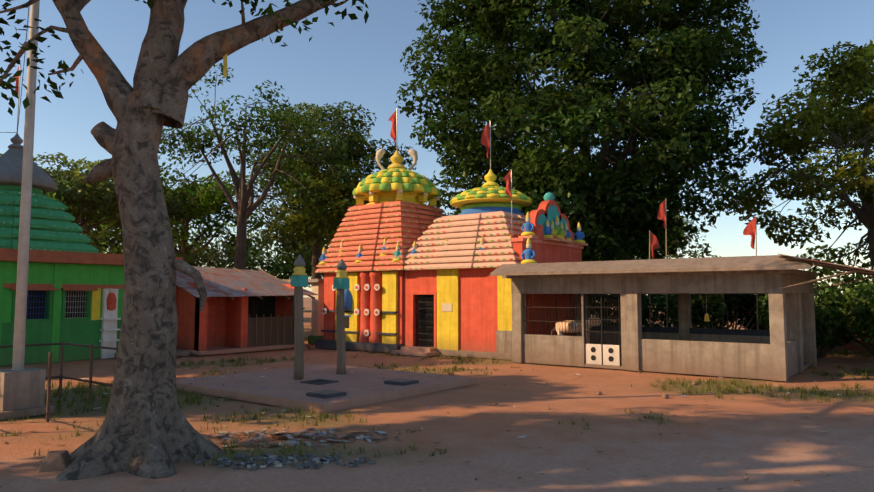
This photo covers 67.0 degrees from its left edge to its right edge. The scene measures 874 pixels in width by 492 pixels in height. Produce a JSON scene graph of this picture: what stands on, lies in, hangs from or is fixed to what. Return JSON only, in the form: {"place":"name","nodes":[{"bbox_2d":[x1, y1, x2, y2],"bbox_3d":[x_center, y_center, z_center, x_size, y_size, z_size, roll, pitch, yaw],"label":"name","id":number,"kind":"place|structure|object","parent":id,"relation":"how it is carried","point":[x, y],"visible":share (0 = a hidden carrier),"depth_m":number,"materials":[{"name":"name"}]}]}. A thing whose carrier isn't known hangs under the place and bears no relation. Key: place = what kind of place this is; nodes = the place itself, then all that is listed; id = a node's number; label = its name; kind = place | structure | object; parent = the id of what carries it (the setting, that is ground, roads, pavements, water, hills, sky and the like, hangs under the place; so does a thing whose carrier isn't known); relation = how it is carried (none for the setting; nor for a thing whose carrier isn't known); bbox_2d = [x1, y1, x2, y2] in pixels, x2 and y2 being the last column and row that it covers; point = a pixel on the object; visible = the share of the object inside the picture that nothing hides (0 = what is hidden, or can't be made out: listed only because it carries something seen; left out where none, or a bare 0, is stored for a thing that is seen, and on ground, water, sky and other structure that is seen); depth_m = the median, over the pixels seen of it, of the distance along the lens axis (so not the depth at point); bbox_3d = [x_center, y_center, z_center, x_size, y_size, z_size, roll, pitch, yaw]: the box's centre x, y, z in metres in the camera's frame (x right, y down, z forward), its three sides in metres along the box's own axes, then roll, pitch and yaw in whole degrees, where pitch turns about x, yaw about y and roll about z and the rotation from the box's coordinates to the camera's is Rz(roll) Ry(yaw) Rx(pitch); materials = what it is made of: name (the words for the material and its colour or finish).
{"place":"outdoors","nodes":[
{"label":"outdoors","id":0,"kind":"place"},
{"bbox_2d":[0,0,236,261],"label":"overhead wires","id":1,"kind":"object","parent":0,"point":[17,133],"visible":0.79,"depth_m":20.39,"materials":[{"name":"black rubber"}]},
{"bbox_2d":[0,297,873,491],"bbox_3d":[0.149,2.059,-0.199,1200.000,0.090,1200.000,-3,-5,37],"label":"ground","id":2,"kind":"structure","parent":0,"point":[728,444],"depth_m":9.81,"materials":[{"name":"brown soil"}]},
{"bbox_2d":[0,0,54,419],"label":"flag mast","id":3,"kind":"object","parent":2,"relation":"on","point":[22,390],"visible":1,"depth_m":11.53,"materials":[{"name":"metal"}]},
{"bbox_2d":[0,342,117,421],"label":"railing","id":4,"kind":"object","parent":2,"relation":"on","point":[60,376],"visible":0.73,"depth_m":12.46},
{"bbox_2d":[46,185,115,253],"bbox_3d":[-16.802,0.551,25.908,9.618,6.953,8.930,-3,-5,37],"label":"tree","id":5,"kind":"object","parent":2,"relation":"on","point":[54,194],"visible":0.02,"depth_m":27.33,"materials":[{"name":"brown plant"}]},
{"bbox_2d":[0,152,183,253],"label":"tree","id":6,"kind":"object","parent":2,"relation":"on","point":[81,194],"visible":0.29,"depth_m":30.98,"materials":[{"name":"plant"}]},
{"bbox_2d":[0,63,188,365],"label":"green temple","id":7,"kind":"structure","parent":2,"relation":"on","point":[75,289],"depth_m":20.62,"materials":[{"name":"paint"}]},
{"bbox_2d":[67,172,180,252],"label":"tree","id":8,"kind":"object","parent":2,"relation":"on","point":[81,220],"depth_m":53.75,"materials":[{"name":"plant"}]},
{"bbox_2d":[111,234,199,265],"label":"tree trunk","id":9,"kind":"object","parent":2,"relation":"on","point":[175,245],"depth_m":83.87,"materials":[{"name":"plant"}]},
{"bbox_2d":[96,171,265,262],"bbox_3d":[-15.418,0.145,39.288,9.212,9.769,9.943,-1,-4,8],"label":"tree","id":10,"kind":"object","parent":2,"relation":"on","point":[204,211],"visible":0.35,"depth_m":38.18,"materials":[{"name":"plant"}]},
{"bbox_2d":[0,0,368,480],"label":"tree trunk","id":11,"kind":"object","parent":2,"relation":"on","point":[146,429],"visible":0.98,"depth_m":8.28,"materials":[{"name":"grey plant"}]},
{"bbox_2d":[187,228,274,274],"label":"bush","id":12,"kind":"object","parent":2,"relation":"on","point":[212,253],"visible":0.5,"depth_m":84.02,"materials":[{"name":"plant"}]},
{"bbox_2d":[175,266,317,355],"bbox_3d":[-7.906,2.318,25.422,3.750,3.272,5.450,-3,-5,37],"label":"tin roof hut","id":13,"kind":"object","parent":2,"relation":"on","point":[247,310],"visible":0.88,"depth_m":24.70,"materials":[{"name":"red paint"}]},
{"bbox_2d":[158,63,362,269],"bbox_3d":[-9.792,-2.130,34.933,11.544,13.732,12.785,-3,-5,37],"label":"tree","id":14,"kind":"object","parent":2,"relation":"on","point":[242,211],"visible":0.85,"depth_m":34.67,"materials":[{"name":"green plant"}]},
{"bbox_2d":[194,453,375,469],"bbox_3d":[-1.859,2.645,8.120,2.222,0.030,0.690,0,-4,-2],"label":"rubble","id":15,"kind":"object","parent":2,"relation":"on","point":[271,459],"visible":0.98,"depth_m":8.05,"materials":[{"name":"grey stone"}]},
{"bbox_2d":[255,242,326,287],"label":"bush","id":16,"kind":"object","parent":2,"relation":"on","point":[278,269],"visible":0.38,"depth_m":85.35,"materials":[{"name":"plant"}]},
{"bbox_2d":[249,194,333,269],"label":"tree","id":17,"kind":"object","parent":2,"relation":"on","point":[291,245],"visible":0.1,"depth_m":59.70,"materials":[{"name":"plant"}]},
{"bbox_2d":[201,427,400,447],"bbox_3d":[-2.147,2.719,9.475,3.323,0.086,1.312,0,-4,5],"label":"rubbish pile","id":18,"kind":"object","parent":2,"relation":"on","point":[309,435],"visible":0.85,"depth_m":9.46,"materials":[{"name":"grey plant"}]},
{"bbox_2d":[284,279,323,343],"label":"pale annexe","id":19,"kind":"structure","parent":2,"relation":"on","point":[317,327],"depth_m":28.07,"materials":[{"name":"beige paint"}]},
{"bbox_2d":[212,101,416,326],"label":"tree","id":20,"kind":"object","parent":2,"relation":"on","point":[337,122],"visible":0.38,"depth_m":41.81,"materials":[{"name":"plant"}]},
{"bbox_2d":[176,364,475,412],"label":"platform slab","id":21,"kind":"structure","parent":2,"relation":"on","point":[359,386],"depth_m":14.07,"materials":[{"name":"grey concrete"}]},
{"bbox_2d":[291,255,307,379],"bbox_3d":[-3.181,1.622,15.259,0.370,2.884,0.340,-3,-5,37],"label":"wood post","id":22,"kind":"object","parent":21,"relation":"on","point":[299,278],"visible":1,"depth_m":15.18,"materials":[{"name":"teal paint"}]},
{"bbox_2d":[333,258,349,373],"bbox_3d":[-2.352,1.716,16.257,0.370,2.843,0.340,-3,-5,37],"label":"wood post","id":23,"kind":"object","parent":21,"relation":"on","point":[341,281],"visible":1,"depth_m":16.17,"materials":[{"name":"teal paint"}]},
{"bbox_2d":[267,134,389,246],"bbox_3d":[-6.216,-0.963,42.012,7.983,12.402,8.774,-3,-5,37],"label":"tree","id":24,"kind":"object","parent":2,"relation":"on","point":[334,215],"visible":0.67,"depth_m":40.00,"materials":[{"name":"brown plant"}]},
{"bbox_2d":[37,382,697,472],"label":"loose stones","id":25,"kind":"object","parent":2,"relation":"on","point":[58,460],"visible":0.94,"depth_m":7.77,"materials":[{"name":"stone"}]},
{"bbox_2d":[0,347,873,466],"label":"grass tufts","id":26,"kind":"object","parent":2,"relation":"on","point":[320,416],"visible":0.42,"depth_m":13.68,"materials":[{"name":"green plant"}]},
{"bbox_2d":[0,353,873,491],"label":"yard litter","id":27,"kind":"object","parent":2,"relation":"on","point":[519,477],"visible":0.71,"depth_m":11.04,"materials":[{"name":"white plant"}]},
{"bbox_2d":[315,108,587,359],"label":"temple","id":28,"kind":"structure","parent":2,"relation":"on","point":[423,283],"depth_m":23.68,"materials":[{"name":"orange paint"}]},
{"bbox_2d":[395,0,767,316],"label":"foliage","id":29,"kind":"object","parent":2,"relation":"on","point":[679,59],"visible":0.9,"depth_m":27.54,"materials":[{"name":"green plant"}]},
{"bbox_2d":[571,207,684,259],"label":"tree trunk","id":30,"kind":"object","parent":2,"relation":"on","point":[681,231],"depth_m":58.80,"materials":[{"name":"plant"}]},
{"bbox_2d":[588,294,696,327],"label":"shrub stems","id":31,"kind":"object","parent":2,"relation":"on","point":[613,300],"visible":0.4,"depth_m":25.16,"materials":[{"name":"green plant"}]},
{"bbox_2d":[649,230,659,326],"bbox_3d":[8.160,1.650,24.735,0.471,4.501,0.125,0,-4,0],"label":"flag pole","id":32,"kind":"object","parent":2,"relation":"on","point":[654,241],"visible":0.9,"depth_m":24.86,"materials":[{"name":"red fabric"}]},
{"bbox_2d":[657,200,667,326],"bbox_3d":[8.003,1.042,23.321,0.334,5.500,0.128,-1,-4,13],"label":"flag pole","id":33,"kind":"object","parent":2,"relation":"on","point":[662,213],"visible":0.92,"depth_m":23.45,"materials":[{"name":"red fabric"}]},
{"bbox_2d":[633,214,711,311],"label":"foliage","id":34,"kind":"object","parent":2,"relation":"on","point":[688,236],"visible":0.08,"depth_m":82.10,"materials":[{"name":"plant"}]},
{"bbox_2d":[490,254,873,380],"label":"pavilion","id":35,"kind":"structure","parent":2,"relation":"on","point":[783,348],"depth_m":18.03,"materials":[{"name":"concrete"}]},
{"bbox_2d":[551,314,600,342],"bbox_3d":[4.391,2.847,20.975,1.782,1.370,0.600,-3,-5,37],"label":"tiger statue","id":36,"kind":"object","parent":35,"relation":"on","point":[560,328],"visible":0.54,"depth_m":20.84,"materials":[{"name":"beige concrete"}]},
{"bbox_2d":[645,294,769,329],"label":"shrub stems","id":37,"kind":"object","parent":2,"relation":"on","point":[748,304],"visible":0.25,"depth_m":24.58,"materials":[{"name":"plant"}]},
{"bbox_2d":[659,255,769,329],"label":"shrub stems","id":38,"kind":"object","parent":2,"relation":"on","point":[720,321],"visible":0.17,"depth_m":23.79,"materials":[{"name":"green plant"}]},
{"bbox_2d":[743,218,758,329],"bbox_3d":[10.119,1.335,21.208,0.411,4.601,0.136,-2,-5,27],"label":"flag pole","id":39,"kind":"object","parent":2,"relation":"on","point":[750,228],"visible":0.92,"depth_m":21.30,"materials":[{"name":"red fabric"}]},
{"bbox_2d":[711,37,873,284],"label":"foliage","id":40,"kind":"object","parent":2,"relation":"on","point":[809,123],"visible":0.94,"depth_m":29.04,"materials":[{"name":"green plant"}]},
{"bbox_2d":[748,310,872,350],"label":"bush","id":41,"kind":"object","parent":2,"relation":"on","point":[851,346],"depth_m":24.58,"materials":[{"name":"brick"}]},
{"bbox_2d":[754,280,873,358],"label":"shrub stems","id":42,"kind":"object","parent":2,"relation":"on","point":[828,309],"visible":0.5,"depth_m":20.69,"materials":[{"name":"green plant"}]},
{"bbox_2d":[781,57,873,218],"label":"tree trunk","id":43,"kind":"object","parent":2,"relation":"on","point":[860,146],"visible":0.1,"depth_m":42.94,"materials":[{"name":"plant"}]},
{"bbox_2d":[808,258,873,354],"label":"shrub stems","id":44,"kind":"object","parent":2,"relation":"on","point":[851,285],"visible":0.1,"depth_m":23.14,"materials":[{"name":"plant"}]},
{"bbox_2d":[849,297,873,343],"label":"shrub stems","id":45,"kind":"object","parent":2,"relation":"on","point":[862,326],"visible":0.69,"depth_m":19.96,"materials":[{"name":"plant"}]},
{"bbox_2d":[0,0,873,297],"label":"sky","id":46,"kind":"structure","parent":0,"point":[356,62],"materials":[{"name":"blue"}]}
]}

